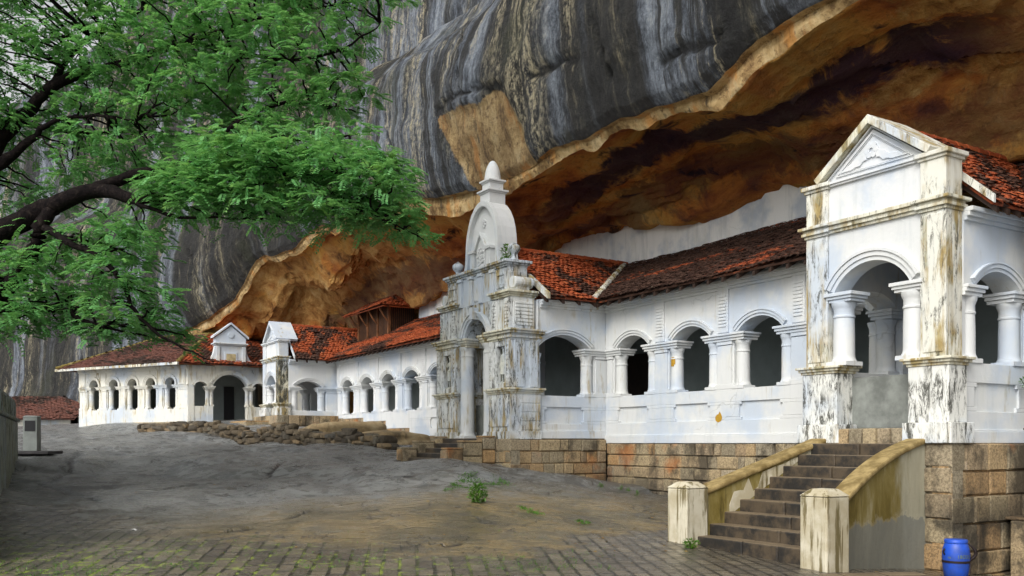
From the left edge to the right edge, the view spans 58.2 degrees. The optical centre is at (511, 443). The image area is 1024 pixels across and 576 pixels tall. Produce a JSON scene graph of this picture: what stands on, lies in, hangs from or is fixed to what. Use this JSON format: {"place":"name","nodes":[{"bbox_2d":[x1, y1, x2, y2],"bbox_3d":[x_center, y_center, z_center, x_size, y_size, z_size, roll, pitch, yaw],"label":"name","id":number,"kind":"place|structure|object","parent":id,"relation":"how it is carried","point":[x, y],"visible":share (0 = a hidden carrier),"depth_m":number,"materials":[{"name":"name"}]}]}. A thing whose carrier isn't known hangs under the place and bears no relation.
{"place":"outdoors","nodes":[
{"label":"outdoors","id":0,"kind":"place"},
{"bbox_2d":[0,0,122,104],"label":"sky","id":1,"kind":"structure","parent":0,"point":[50,4],"materials":[{"name":"white"}]},
{"bbox_2d":[0,419,1010,575],"bbox_3d":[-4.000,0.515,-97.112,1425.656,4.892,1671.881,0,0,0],"label":"ground","id":2,"kind":"structure","parent":0,"point":[89,474],"depth_m":16.16,"materials":[{"name":"grey stone"}]},
{"bbox_2d":[0,389,19,494],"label":"parapet wall","id":3,"kind":"structure","parent":2,"relation":"on","point":[9,420],"depth_m":20.24,"materials":[{"name":"paint"}]},
{"bbox_2d":[18,416,62,453],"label":"notice pillar","id":4,"kind":"structure","parent":2,"relation":"on","point":[31,434],"depth_m":26.00,"materials":[{"name":"grey paint"}]},
{"bbox_2d":[10,396,79,425],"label":"building","id":5,"kind":"structure","parent":2,"relation":"on","point":[49,410],"depth_m":54.64,"materials":[{"name":"tile"}]},
{"bbox_2d":[55,323,302,426],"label":"temple wing","id":6,"kind":"structure","parent":2,"relation":"on","point":[158,385],"depth_m":44.57,"materials":[{"name":"white paint"}]},
{"bbox_2d":[224,387,233,419],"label":"door","id":7,"kind":"structure","parent":6,"relation":"in","point":[228,391],"depth_m":46.46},
{"bbox_2d":[0,0,444,363],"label":"rain tree","id":8,"kind":"object","parent":2,"relation":"on","point":[252,169],"visible":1,"depth_m":18.76,"materials":[{"name":"green plant"}]},
{"bbox_2d":[137,420,398,449],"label":"rubble wall","id":9,"kind":"structure","parent":2,"relation":"on","point":[284,432],"depth_m":31.94,"materials":[{"name":"brown stone"}]},
{"bbox_2d":[230,321,357,425],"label":"gabled porch","id":10,"kind":"object","parent":2,"relation":"on","point":[293,354],"visible":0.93,"depth_m":40.92,"materials":[{"name":"paint"}]},
{"bbox_2d":[0,471,612,575],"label":"grass","id":11,"kind":"structure","parent":2,"relation":"on","point":[524,507],"depth_m":12.54,"materials":[{"name":"green plant"}]},
{"bbox_2d":[304,421,386,431],"bbox_3d":[-5.905,-0.109,33.229,3.403,1.385,2.100,0,0,-16],"label":"boulder","id":12,"kind":"object","parent":2,"relation":"on","point":[367,426],"visible":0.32,"depth_m":32.49,"materials":[{"name":"beige stone"}]},
{"bbox_2d":[362,430,430,444],"bbox_3d":[-3.845,-0.067,29.962,2.651,0.731,1.862,0,0,-23],"label":"boulder","id":13,"kind":"object","parent":2,"relation":"on","point":[405,438],"visible":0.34,"depth_m":29.55,"materials":[{"name":"beige stone"}]},
{"bbox_2d":[0,458,876,571],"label":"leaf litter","id":14,"kind":"object","parent":2,"relation":"on","point":[431,528],"visible":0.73,"depth_m":15.11,"materials":[{"name":"brown plant"}]},
{"bbox_2d":[328,299,556,435],"bbox_3d":[-2.830,-2.024,34.682,2.992,6.632,19.000,0,0,-32],"label":"veranda","id":15,"kind":"object","parent":2,"relation":"on","point":[361,365],"visible":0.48,"depth_m":36.16,"materials":[{"name":"paint"}]},
{"bbox_2d":[342,294,419,341],"bbox_3d":[-5.788,-5.510,40.739,2.071,2.020,4.598,0,0,-32],"label":"roof lantern","id":16,"kind":"object","parent":15,"relation":"on","point":[387,314],"visible":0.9,"depth_m":39.68,"materials":[{"name":"brown wood"}]},
{"bbox_2d":[397,436,494,463],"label":"gateway steps","id":17,"kind":"structure","parent":2,"relation":"on","point":[479,449],"depth_m":23.35,"materials":[{"name":"stone"}]},
{"bbox_2d":[467,482,488,502],"bbox_3d":[-0.629,0.914,16.960,0.454,0.413,0.465,0,0,0],"label":"weed","id":18,"kind":"object","parent":2,"relation":"on","point":[478,491],"visible":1,"depth_m":16.90,"materials":[{"name":"green plant"}]},
{"bbox_2d":[431,161,628,480],"bbox_3d":[1.100,-2.821,25.979,5.407,9.678,4.856,0,0,-32],"label":"spired gateway","id":19,"kind":"object","parent":2,"relation":"on","point":[509,316],"visible":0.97,"depth_m":24.14,"materials":[{"name":"paint"}]},
{"bbox_2d":[500,243,510,259],"bbox_3d":[-0.122,-4.867,23.610,0.444,0.527,0.446,0,0,0],"label":"weed","id":20,"kind":"object","parent":19,"relation":"on","point":[505,250],"visible":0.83,"depth_m":23.57,"materials":[{"name":"green plant"}]},
{"bbox_2d":[683,538,699,548],"bbox_3d":[2.767,1.562,14.208,0.302,0.205,0.324,0,0,0],"label":"weed","id":21,"kind":"object","parent":2,"relation":"on","point":[690,545],"visible":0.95,"depth_m":14.16,"materials":[{"name":"green plant"}]},
{"bbox_2d":[369,184,1023,459],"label":"cave wall","id":22,"kind":"structure","parent":2,"relation":"on","point":[784,203],"depth_m":24.83,"materials":[{"name":"paint"}]},
{"bbox_2d":[627,353,648,395],"bbox_3d":[3.690,-1.425,26.898,0.060,2.350,1.300,0,0,-32],"label":"door","id":23,"kind":"structure","parent":22,"relation":"in","point":[638,364],"depth_m":26.84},
{"bbox_2d":[668,439,925,572],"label":"stone stairs","id":24,"kind":"structure","parent":2,"relation":"on","point":[821,505],"depth_m":14.08,"materials":[{"name":"paint"}]},
{"bbox_2d":[591,162,1023,494],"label":"veranda","id":25,"kind":"object","parent":2,"relation":"on","point":[665,430],"visible":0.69,"depth_m":21.38,"materials":[{"name":"white paint"}]},
{"bbox_2d":[820,572,927,575],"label":"kerb","id":26,"kind":"structure","parent":2,"relation":"on","point":[882,574],"depth_m":12.02,"materials":[{"name":"stone"}]},
{"bbox_2d":[795,114,1023,575],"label":"gabled porch","id":27,"kind":"object","parent":2,"relation":"on","point":[906,241],"visible":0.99,"depth_m":14.77,"materials":[{"name":"paint"}]},
{"bbox_2d":[941,538,977,575],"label":"plastic drum","id":28,"kind":"object","parent":2,"relation":"on","point":[956,559],"visible":1,"depth_m":12.87,"materials":[{"name":"blue plastic"}]},
{"bbox_2d":[0,0,1023,414],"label":"cliff","id":29,"kind":"structure","parent":0,"point":[576,118],"depth_m":23.68,"materials":[{"name":"grey stone"}]}
]}

